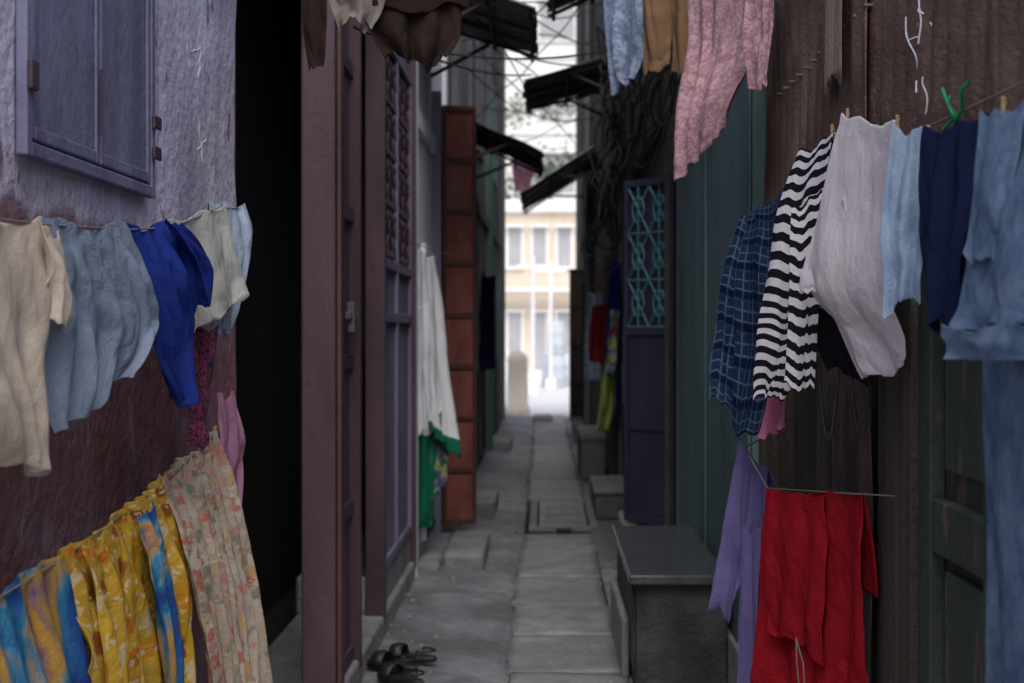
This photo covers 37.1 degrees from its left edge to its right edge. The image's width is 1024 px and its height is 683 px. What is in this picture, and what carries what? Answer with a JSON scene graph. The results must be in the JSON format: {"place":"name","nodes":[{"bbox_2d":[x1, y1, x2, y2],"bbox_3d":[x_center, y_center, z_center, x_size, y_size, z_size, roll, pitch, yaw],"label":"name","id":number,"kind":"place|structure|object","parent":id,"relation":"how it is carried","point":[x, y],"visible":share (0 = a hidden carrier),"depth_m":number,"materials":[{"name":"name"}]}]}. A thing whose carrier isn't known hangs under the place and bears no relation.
{"place":"outdoors","nodes":[
{"label":"outdoors","id":0,"kind":"place"},
{"bbox_2d":[136,500,183,682],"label":"tie dye scarf","id":1,"kind":"object","parent":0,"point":[170,642],"visible":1,"depth_m":3.38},
{"bbox_2d":[432,91,441,535],"bbox_3d":[-0.534,-0.167,10.813,0.065,3.200,0.100,0,0,1],"label":"door frame post","id":2,"kind":"object","parent":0,"point":[437,180],"depth_m":10.76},
{"bbox_2d":[361,414,632,682],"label":"alley pavement","id":3,"kind":"structure","parent":0,"point":[472,607],"depth_m":8.70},
{"bbox_2d":[301,0,336,682],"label":"corner post","id":4,"kind":"object","parent":3,"relation":"on","point":[319,367],"visible":0.83,"depth_m":5.42,"materials":[{"name":"wood"}]},
{"bbox_2d":[337,26,343,682],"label":"corner post lip","id":5,"kind":"object","parent":4,"relation":"attached to","point":[340,426],"visible":1,"depth_m":5.44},
{"bbox_2d":[268,531,414,682],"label":"plinth","id":6,"kind":"structure","parent":3,"relation":"on","point":[285,651],"depth_m":7.01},
{"bbox_2d":[264,0,393,646],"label":"wall","id":7,"kind":"structure","parent":6,"relation":"on","point":[280,616],"depth_m":9.02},
{"bbox_2d":[343,17,416,668],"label":"jambs","id":8,"kind":"object","parent":6,"relation":"on","point":[375,379],"visible":0.31,"depth_m":7.29,"materials":[{"name":"wood"}]},
{"bbox_2d":[344,20,353,673],"bbox_3d":[-0.679,-0.263,6.065,0.040,3.150,0.500,0,0,1],"label":"door leaf","id":9,"kind":"object","parent":8,"relation":"attached to","point":[348,364],"visible":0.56,"depth_m":6.22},
{"bbox_2d":[386,51,411,567],"bbox_3d":[-0.630,-0.361,8.188,0.045,2.980,1.650,0,0,1],"label":"panel door","id":10,"kind":"structure","parent":8,"relation":"attached to","point":[399,381],"depth_m":8.20,"materials":[{"name":"wood"}]},
{"bbox_2d":[386,56,409,266],"bbox_3d":[-0.623,-0.941,8.185,0.012,1.032,1.598,0,0,1],"label":"iron lattice","id":11,"kind":"object","parent":10,"relation":"attached to","point":[404,185],"visible":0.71,"depth_m":8.15,"materials":[{"name":"metal"}]},
{"bbox_2d":[367,649,417,671],"bbox_3d":[-0.518,1.371,6.571,0.260,0.077,0.108,0,0,28],"label":"sandal","id":12,"kind":"object","parent":3,"relation":"on","point":[379,659],"visible":0.87,"depth_m":6.56,"materials":[{"name":"black leather"}]},
{"bbox_2d":[377,662,424,682],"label":"sandal","id":13,"kind":"object","parent":3,"relation":"on","point":[398,675],"visible":1,"depth_m":6.33,"materials":[{"name":"black leather"}]},
{"bbox_2d":[389,642,436,662],"bbox_3d":[-0.454,1.369,6.740,0.260,0.077,0.108,0,0,17],"label":"sandal","id":14,"kind":"object","parent":3,"relation":"on","point":[399,650],"visible":0.87,"depth_m":6.71,"materials":[{"name":"black leather"}]},
{"bbox_2d":[418,58,441,560],"bbox_3d":[-0.573,-0.691,10.526,0.016,4.250,2.870,0,0,1],"label":"face","id":15,"kind":"object","parent":3,"relation":"on","point":[427,84],"visible":0.12,"depth_m":10.15},
{"bbox_2d":[418,301,436,435],"bbox_3d":[-0.556,0.169,9.366,0.059,0.850,0.338,0,0,24],"label":"white shirt","id":16,"kind":"object","parent":15,"relation":"attached to","point":[424,330],"visible":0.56,"depth_m":9.43,"materials":[{"name":"fabric"}]},
{"bbox_2d":[421,244,435,540],"bbox_3d":[-0.571,0.325,10.367,0.050,1.920,1.020,0,0,1],"label":"door frame","id":17,"kind":"object","parent":15,"relation":"attached to","point":[429,253],"visible":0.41,"depth_m":9.86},
{"bbox_2d":[442,105,475,524],"bbox_3d":[-0.382,-0.188,10.948,0.245,3.000,0.064,0,0,-17],"label":"leaf","id":18,"kind":"object","parent":17,"relation":"attached to","point":[459,239],"visible":0.76,"depth_m":10.93,"materials":[{"name":"orange paint"}]},
{"bbox_2d":[415,56,446,577],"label":"pilasters","id":19,"kind":"object","parent":15,"relation":"attached to","point":[424,133],"visible":0.2,"depth_m":9.15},
{"bbox_2d":[418,411,447,528],"bbox_3d":[-0.521,0.806,9.524,0.069,0.730,0.443,0,0,22],"label":"green sari","id":20,"kind":"object","parent":15,"relation":"attached to","point":[432,463],"visible":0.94,"depth_m":9.52,"materials":[{"name":"fabric"}]},
{"bbox_2d":[418,249,460,457],"bbox_3d":[-0.446,0.083,9.611,0.200,1.320,0.446,0,0,14],"label":"white dress","id":21,"kind":"object","parent":15,"relation":"attached to","point":[447,433],"visible":0.94,"depth_m":9.67,"materials":[{"name":"fabric"}]},
{"bbox_2d":[430,0,538,77],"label":"tin awning","id":22,"kind":"object","parent":15,"relation":"attached to","point":[515,22],"visible":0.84,"depth_m":9.92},
{"bbox_2d":[418,531,489,570],"bbox_3d":[-0.368,1.378,10.019,0.410,0.120,1.400,0,0,1],"label":"stone step","id":23,"kind":"object","parent":3,"relation":"on","point":[466,549],"visible":0.88,"depth_m":9.71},
{"bbox_2d":[472,34,486,470],"bbox_3d":[-0.386,-1.496,15.433,0.016,5.800,6.940,0,0,1],"label":"face","id":24,"kind":"object","parent":3,"relation":"on","point":[480,227],"visible":0.24,"depth_m":16.62},
{"bbox_2d":[451,43,489,450],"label":"pilasters","id":25,"kind":"object","parent":24,"relation":"attached to","point":[483,217],"visible":0.24,"depth_m":18.78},
{"bbox_2d":[479,275,495,370],"bbox_3d":[-0.263,-0.190,16.164,0.082,1.021,0.338,0,0,22],"label":"dark skirt","id":26,"kind":"object","parent":24,"relation":"attached to","point":[487,336],"visible":1,"depth_m":16.15,"materials":[{"name":"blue fabric"}]},
{"bbox_2d":[476,121,544,178],"bbox_3d":[-0.043,-1.876,14.893,0.722,0.432,1.800,0,0,1],"label":"tin awning","id":27,"kind":"object","parent":24,"relation":"attached to","point":[491,141],"visible":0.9,"depth_m":14.61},
{"bbox_2d":[476,489,498,513],"bbox_3d":[-0.263,1.350,12.817,0.280,0.140,0.800,0,0,1],"label":"stone step","id":28,"kind":"object","parent":3,"relation":"on","point":[487,500],"visible":0.55,"depth_m":12.44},
{"bbox_2d":[490,154,492,450],"bbox_3d":[-0.253,-0.517,18.807,0.037,3.800,0.037,0,0,-21],"label":"drain pipe","id":29,"kind":"object","parent":3,"relation":"on","point":[491,274],"depth_m":18.79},
{"bbox_2d":[492,45,502,434],"bbox_3d":[-0.218,-2.289,22.251,0.018,7.300,6.690,0,0,1],"label":"face","id":30,"kind":"object","parent":3,"relation":"on","point":[497,66],"visible":0.38,"depth_m":23.40},
{"bbox_2d":[490,45,504,419],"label":"pilasters","id":31,"kind":"object","parent":30,"relation":"attached to","point":[498,243],"visible":0.27,"depth_m":25.48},
{"bbox_2d":[529,499,597,532],"bbox_3d":[0.408,1.415,12.413,0.520,0.055,1.920,0,0,1],"label":"manhole cover","id":32,"kind":"object","parent":3,"relation":"on","point":[554,514],"visible":0.82,"depth_m":12.20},
{"bbox_2d":[505,415,627,682],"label":"stone drain path","id":33,"kind":"structure","parent":3,"relation":"on","point":[571,600],"depth_m":8.56,"materials":[{"name":"stone"}]},
{"bbox_2d":[578,3,587,287],"bbox_3d":[1.056,-2.343,22.923,0.018,7.400,6.090,0,0,1],"label":"face","id":34,"kind":"object","parent":3,"relation":"on","point":[581,34],"visible":0.28,"depth_m":24.07},
{"bbox_2d":[519,145,593,214],"bbox_3d":[0.578,-2.068,19.579,0.947,0.675,2.802,0,0,1],"label":"sheet awning","id":35,"kind":"object","parent":34,"relation":"attached to","point":[550,185],"visible":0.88,"depth_m":19.14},
{"bbox_2d":[569,269,581,421],"bbox_3d":[0.969,0.057,23.027,0.200,2.300,0.064,0,0,-24],"label":"leaf","id":36,"kind":"object","parent":34,"relation":"attached to","point":[575,342],"visible":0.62,"depth_m":23.01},
{"bbox_2d":[576,0,589,424],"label":"pilasters","id":37,"kind":"object","parent":34,"relation":"attached to","point":[579,248],"visible":0.34,"depth_m":19.89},
{"bbox_2d":[576,425,605,478],"bbox_3d":[0.839,1.169,16.243,0.275,0.460,1.540,0,0,1],"label":"stone ledge","id":38,"kind":"object","parent":3,"relation":"on","point":[591,450],"visible":0.87,"depth_m":15.49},
{"bbox_2d":[594,0,614,474],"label":"face","id":39,"kind":"object","parent":3,"relation":"on","point":[599,23],"visible":0.22,"depth_m":18.11},
{"bbox_2d":[591,2,616,474],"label":"pilasters","id":40,"kind":"object","parent":39,"relation":"attached to","point":[613,425],"visible":0.16,"depth_m":14.09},
{"bbox_2d":[603,253,609,469],"bbox_3d":[0.969,0.194,15.434,0.050,2.120,1.020,0,0,1],"label":"door frame","id":41,"kind":"object","parent":39,"relation":"attached to","point":[606,258],"visible":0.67,"depth_m":14.93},
{"bbox_2d":[589,475,623,518],"bbox_3d":[0.834,1.300,12.793,0.335,0.240,1.240,0,0,1],"label":"stone ledge","id":42,"kind":"object","parent":3,"relation":"on","point":[607,496],"visible":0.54,"depth_m":12.20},
{"bbox_2d":[617,89,621,474],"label":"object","id":43,"kind":"object","parent":3,"relation":"on","point":[619,421],"depth_m":14.00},
{"bbox_2d":[627,60,662,179],"bbox_3d":[0.990,-0.922,11.506,0.019,4.700,4.940,0,0,1],"label":"face","id":44,"kind":"object","parent":3,"relation":"on","point":[655,166],"visible":0.08,"depth_m":10.99},
{"bbox_2d":[353,0,679,265],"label":"electric cables","id":45,"kind":"object","parent":44,"relation":"attached to","point":[603,200],"visible":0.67,"depth_m":11.23,"materials":[{"name":"rubber"}]},
{"bbox_2d":[522,56,633,122],"bbox_3d":[0.558,-2.167,13.179,0.947,0.436,1.602,0,0,1],"label":"tin awning","id":46,"kind":"object","parent":44,"relation":"attached to","point":[564,85],"visible":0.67,"depth_m":12.94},
{"bbox_2d":[588,258,623,288],"bbox_3d":[0.881,-0.660,13.680,0.008,0.258,4.608,0,0,-2],"label":"clothesline","id":47,"kind":"object","parent":44,"relation":"attached to","point":[607,274],"visible":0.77,"depth_m":13.87,"materials":[{"name":"fabric"}]},
{"bbox_2d":[588,301,607,363],"bbox_3d":[0.824,-0.088,14.647,0.202,0.614,0.091,0,0,-40],"label":"crimson shawl","id":48,"kind":"object","parent":47,"relation":"hanging from","point":[597,339],"visible":0.97,"depth_m":14.64,"materials":[{"name":"fabric"}]},
{"bbox_2d":[596,309,619,432],"bbox_3d":[0.861,0.260,13.272,0.187,1.086,0.262,0,0,31],"label":"lime sari","id":49,"kind":"object","parent":47,"relation":"hanging from","point":[607,404],"visible":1,"depth_m":13.23,"materials":[{"name":"fabric"}]},
{"bbox_2d":[605,259,622,419],"bbox_3d":[0.895,-0.008,13.742,0.127,1.456,0.343,0,0,24],"label":"blue sari","id":50,"kind":"object","parent":47,"relation":"hanging from","point":[614,300],"visible":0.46,"depth_m":13.81,"materials":[{"name":"fabric"}]},
{"bbox_2d":[610,525,726,682],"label":"stone bench","id":51,"kind":"object","parent":3,"relation":"on","point":[666,626],"visible":0.94,"depth_m":6.29,"materials":[{"name":"stone"}]},
{"bbox_2d":[664,43,676,524],"bbox_3d":[0.944,-0.256,8.970,0.100,3.400,0.100,0,0,1],"label":"gate post","id":52,"kind":"object","parent":3,"relation":"on","point":[669,117],"visible":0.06,"depth_m":8.92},
{"bbox_2d":[624,176,676,524],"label":"iron gate","id":53,"kind":"structure","parent":52,"relation":"attached to","point":[643,350],"depth_m":9.08,"materials":[{"name":"metal"}]},
{"bbox_2d":[679,73,765,642],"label":"panel wall","id":54,"kind":"structure","parent":3,"relation":"on","point":[726,178],"depth_m":7.19,"materials":[{"name":"teal paint"}]},
{"bbox_2d":[677,74,750,546],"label":"seams","id":55,"kind":"object","parent":54,"relation":"attached to","point":[705,277],"visible":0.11,"depth_m":7.34,"materials":[{"name":"teal paint"}]},
{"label":"clothesline","id":56,"kind":"object","parent":54,"relation":"attached to","visible":0},
{"bbox_2d":[604,0,642,95],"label":"blue white shirt","id":57,"kind":"object","parent":56,"relation":"hanging from","point":[623,21],"visible":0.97,"depth_m":7.77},
{"bbox_2d":[642,0,688,76],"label":"tan trousers","id":58,"kind":"object","parent":56,"relation":"hanging from","point":[661,18],"visible":0.77,"depth_m":6.91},
{"bbox_2d":[727,627,737,682],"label":"base course","id":59,"kind":"object","parent":3,"relation":"on","point":[732,662],"depth_m":6.17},
{"bbox_2d":[759,0,1023,682],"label":"corrugated shack","id":60,"kind":"structure","parent":3,"relation":"on","point":[917,448],"depth_m":3.42,"materials":[{"name":"wood"}]},
{"bbox_2d":[758,396,785,439],"bbox_3d":[0.695,0.124,4.055,0.054,0.277,0.103,0,0,-37],"label":"pink vest","id":61,"kind":"object","parent":60,"relation":"hanging from","point":[773,422],"visible":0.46,"depth_m":4.06,"materials":[{"name":"fabric"}]},
{"bbox_2d":[744,425,896,496],"bbox_3d":[0.791,0.339,4.162,0.182,0.134,1.452,0,0,1],"label":"clothesline","id":62,"kind":"object","parent":60,"relation":"attached to","point":[810,490],"visible":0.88,"depth_m":3.97,"materials":[{"name":"fabric"}]},
{"bbox_2d":[708,440,777,682],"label":"violet trousers","id":63,"kind":"object","parent":62,"relation":"hanging from","point":[738,562],"visible":0.91,"depth_m":4.74,"materials":[{"name":"fabric"}]},
{"bbox_2d":[750,487,877,682],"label":"red trousers","id":64,"kind":"object","parent":62,"relation":"hanging from","point":[818,571],"visible":0.99,"depth_m":3.88,"materials":[{"name":"fabric"}]},
{"bbox_2d":[816,309,872,439],"bbox_3d":[0.820,0.079,3.688,0.073,0.324,0.188,0,0,-43],"label":"black camisole","id":65,"kind":"object","parent":60,"relation":"hanging from","point":[832,349],"visible":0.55,"depth_m":3.70,"materials":[{"name":"fabric"}]},
{"bbox_2d":[763,81,1023,203],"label":"clothesline","id":66,"kind":"object","parent":60,"relation":"attached to","point":[988,98],"visible":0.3,"depth_m":2.69,"materials":[{"name":"fabric"}]},
{"bbox_2d":[708,186,784,436],"bbox_3d":[0.743,-0.082,4.580,0.121,0.745,0.501,0,0,-17],"label":"plaid shirt","id":67,"kind":"object","parent":66,"relation":"hanging from","point":[741,294],"visible":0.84,"depth_m":4.66,"materials":[{"name":"fabric"}]},
{"bbox_2d":[753,130,835,401],"bbox_3d":[0.739,-0.183,3.855,0.160,0.683,0.306,0,0,-11],"label":"striped shirt","id":68,"kind":"object","parent":66,"relation":"hanging from","point":[786,347],"visible":0.85,"depth_m":3.88,"materials":[{"name":"fabric"}]},
{"bbox_2d":[880,123,930,319],"bbox_3d":[0.785,-0.237,2.987,0.126,0.388,0.052,0,0,39],"label":"sky blue shirt","id":69,"kind":"object","parent":66,"relation":"hanging from","point":[901,261],"visible":0.79,"depth_m":2.99,"materials":[{"name":"fabric"}]},
{"bbox_2d":[918,113,989,333],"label":"navy trousers","id":70,"kind":"object","parent":66,"relation":"hanging from","point":[946,173],"visible":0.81,"depth_m":2.81,"materials":[{"name":"fabric"}]},
{"bbox_2d":[918,265,1023,682],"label":"green panel door","id":71,"kind":"structure","parent":60,"relation":"in","point":[952,506],"depth_m":3.04,"materials":[{"name":"wood"}]},
{"bbox_2d":[982,323,1023,682],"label":"blue jeans","id":72,"kind":"object","parent":60,"relation":"hanging from","point":[1003,413],"visible":0.9,"depth_m":2.48,"materials":[{"name":"fabric"}]},
{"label":"clothesline","id":73,"kind":"object","parent":60,"relation":"attached to","visible":0},
{"bbox_2d":[743,0,773,90],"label":"rose shawl","id":74,"kind":"object","parent":73,"relation":"hanging from","point":[758,22],"visible":1,"depth_m":5.15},
{"bbox_2d":[505,379,568,414],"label":"road","id":75,"kind":"structure","parent":0,"point":[551,402],"depth_m":34.01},
{"bbox_2d":[505,350,529,413],"bbox_3d":[0.105,0.765,28.910,0.480,1.210,0.480,0,0,1],"label":"concrete bollard","id":76,"kind":"object","parent":75,"relation":"on","point":[517,383],"visible":0.99,"depth_m":28.74,"materials":[{"name":"paint"}]},
{"bbox_2d":[517,256,548,393],"bbox_3d":[0.522,-0.412,37.996,0.800,3.450,0.280,0,0,1],"label":"utility pole","id":77,"kind":"object","parent":75,"relation":"on","point":[533,386],"visible":0.88,"depth_m":37.95,"materials":[{"name":"beige paint"}]},
{"bbox_2d":[536,261,565,389],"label":"utility pole","id":78,"kind":"object","parent":75,"relation":"on","point":[550,382],"visible":1,"depth_m":40.94,"materials":[{"name":"beige paint"}]},
{"bbox_2d":[547,355,564,388],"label":"water drum","id":79,"kind":"object","parent":75,"relation":"on","point":[558,368],"visible":0.73,"depth_m":41.78,"materials":[{"name":"plastic"}]},
{"bbox_2d":[547,321,564,354],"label":"water drum","id":80,"kind":"object","parent":79,"relation":"on","point":[558,338],"visible":0.9,"depth_m":41.77,"materials":[{"name":"plastic"}]},
{"bbox_2d":[584,293,602,381],"bbox_3d":[0.836,-0.042,15.585,0.090,0.911,0.290,0,0,40],"label":"printed cloth","id":81,"kind":"object","parent":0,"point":[592,371],"visible":0.57,"depth_m":15.55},
{"bbox_2d":[674,0,746,180],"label":"pink printed shawl","id":82,"kind":"object","parent":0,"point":[713,74],"visible":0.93,"depth_m":5.47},
{"bbox_2d":[799,113,905,378],"bbox_3d":[0.786,-0.225,3.397,0.121,0.621,0.457,0,0,-12],"label":"white tshirt","id":83,"kind":"object","parent":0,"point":[841,278],"visible":0.93,"depth_m":3.38,"materials":[{"name":"fabric"}]},
{"bbox_2d":[941,101,1023,361],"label":"denim jacket","id":84,"kind":"object","parent":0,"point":[992,290],"visible":1,"depth_m":2.38,"materials":[{"name":"fabric"}]},
{"label":"ground","id":85,"kind":"structure","parent":0,"visible":0},
{"bbox_2d":[505,225,574,372],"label":"window frames","id":86,"kind":"structure","parent":85,"relation":"on","point":[531,227],"depth_m":55.89,"materials":[{"name":"beige paint"}]},
{"bbox_2d":[508,227,570,369],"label":"windows","id":87,"kind":"structure","parent":86,"relation":"attached to","point":[539,254],"depth_m":55.96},
{"bbox_2d":[505,212,575,373],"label":"building","id":88,"kind":"structure","parent":85,"relation":"on","point":[517,278],"depth_m":55.98,"materials":[{"name":"paint"}]},
{"bbox_2d":[505,199,575,211],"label":"cornice","id":89,"kind":"structure","parent":88,"relation":"attached to","point":[550,205],"depth_m":55.71,"materials":[{"name":"beige paint"}]},
{"bbox_2d":[505,0,575,198],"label":"sky","id":90,"kind":"structure","parent":85,"relation":"on","point":[539,67],"depth_m":77.92,"materials":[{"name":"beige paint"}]},
{"bbox_2d":[505,91,575,198],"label":"street tree","id":91,"kind":"object","parent":85,"relation":"on","point":[552,164],"visible":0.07,"depth_m":66.05,"materials":[{"name":"green plant"}]},
{"bbox_2d":[505,0,575,194],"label":"window frames","id":92,"kind":"structure","parent":85,"relation":"on","point":[562,117],"depth_m":77.77,"materials":[{"name":"beige paint"}]},
{"bbox_2d":[539,1,573,192],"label":"windows","id":93,"kind":"structure","parent":92,"relation":"attached to","point":[567,28],"depth_m":77.85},
{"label":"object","id":94,"kind":"object","parent":85,"relation":"on","visible":0},
{"bbox_2d":[622,75,663,474],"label":"pilasters","id":95,"kind":"object","parent":94,"relation":"attached to","point":[642,160],"visible":0.05,"depth_m":13.85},
{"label":"clothesline","id":96,"kind":"object","parent":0,"visible":0},
{"bbox_2d":[301,0,326,69],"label":"dark cloth strip","id":97,"kind":"object","parent":96,"relation":"hanging from","point":[314,18],"visible":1,"depth_m":4.89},
{"bbox_2d":[328,0,384,33],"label":"grey blouse","id":98,"kind":"object","parent":96,"relation":"hanging from","point":[344,11],"visible":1,"depth_m":4.94,"materials":[{"name":"fabric"}]},
{"bbox_2d":[365,0,468,73],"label":"dark brown shawl","id":99,"kind":"object","parent":96,"relation":"hanging from","point":[426,34],"visible":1,"depth_m":5.02,"materials":[{"name":"fabric"}]},
{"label":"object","id":100,"kind":"object","parent":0,"visible":0},
{"bbox_2d":[0,0,236,682],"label":"plaster face","id":101,"kind":"object","parent":100,"relation":"attached to","point":[121,446],"visible":0.37,"depth_m":3.91},
{"bbox_2d":[16,0,161,197],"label":"steel window shutter","id":102,"kind":"object","parent":101,"relation":"attached to","point":[85,83],"visible":1,"depth_m":3.46,"materials":[{"name":"paint"}]},
{"bbox_2d":[0,426,213,597],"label":"clothesline","id":103,"kind":"object","parent":101,"relation":"attached to","point":[53,564],"visible":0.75,"depth_m":3.05,"materials":[{"name":"fabric"}]},
{"bbox_2d":[0,552,91,682],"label":"tie dye scarf","id":104,"kind":"object","parent":103,"relation":"hanging from","point":[41,639],"visible":0.99,"depth_m":2.79,"materials":[{"name":"fabric"}]},
{"bbox_2d":[83,533,128,682],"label":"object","id":105,"kind":"object","parent":103,"relation":"hanging from","point":[111,611],"visible":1,"depth_m":3.05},
{"bbox_2d":[57,474,195,682],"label":"yellow printed skirt","id":106,"kind":"object","parent":103,"relation":"hanging from","point":[129,556],"visible":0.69,"depth_m":3.36,"materials":[{"name":"fabric"}]},
{"bbox_2d":[156,424,272,682],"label":"floral skirt","id":107,"kind":"object","parent":103,"relation":"hanging from","point":[201,489],"visible":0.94,"depth_m":4.05,"materials":[{"name":"fabric"}]},
{"bbox_2d":[217,391,244,503],"bbox_3d":[-0.825,0.317,4.404,0.055,0.348,0.170,0,0,17],"label":"rose scarf","id":108,"kind":"object","parent":103,"relation":"hanging from","point":[232,435],"visible":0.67,"depth_m":4.41,"materials":[{"name":"fabric"}]},
{"bbox_2d":[0,207,238,230],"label":"clothesline","id":109,"kind":"object","parent":101,"relation":"attached to","point":[29,222],"visible":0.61,"depth_m":3.10,"materials":[{"name":"fabric"}]},
{"bbox_2d":[0,216,71,476],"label":"cream shirt","id":110,"kind":"object","parent":109,"relation":"hanging from","point":[35,294],"visible":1,"depth_m":2.69,"materials":[{"name":"fabric"}]},
{"bbox_2d":[42,217,158,433],"bbox_3d":[-0.849,-0.046,3.139,0.113,0.436,0.642,0,0,1],"label":"grey blue shirt","id":111,"kind":"object","parent":109,"relation":"hanging from","point":[100,343],"visible":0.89,"depth_m":3.10,"materials":[{"name":"fabric"}]},
{"bbox_2d":[126,218,213,407],"bbox_3d":[-0.824,-0.070,3.651,0.145,0.459,0.535,0,0,1],"label":"royal blue shirt","id":112,"kind":"object","parent":109,"relation":"hanging from","point":[177,263],"visible":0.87,"depth_m":3.64,"materials":[{"name":"fabric"}]},
{"bbox_2d":[186,325,218,449],"bbox_3d":[-0.840,0.123,4.120,0.038,0.339,0.199,0,0,9],"label":"patterned scarf","id":113,"kind":"object","parent":109,"relation":"hanging from","point":[205,343],"visible":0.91,"depth_m":4.12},
{"bbox_2d":[168,204,248,332],"bbox_3d":[-0.841,-0.210,4.132,0.101,0.374,0.627,0,0,6],"label":"shirt","id":114,"kind":"object","parent":109,"relation":"hanging from","point":[211,231],"visible":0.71,"depth_m":4.21,"materials":[{"name":"fabric"}]},
{"bbox_2d":[206,199,252,337],"bbox_3d":[-0.842,-0.218,4.509,0.079,0.413,0.378,0,0,5],"label":"pale blue shirt","id":115,"kind":"object","parent":109,"relation":"hanging from","point":[241,226],"visible":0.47,"depth_m":4.55,"materials":[{"name":"fabric"}]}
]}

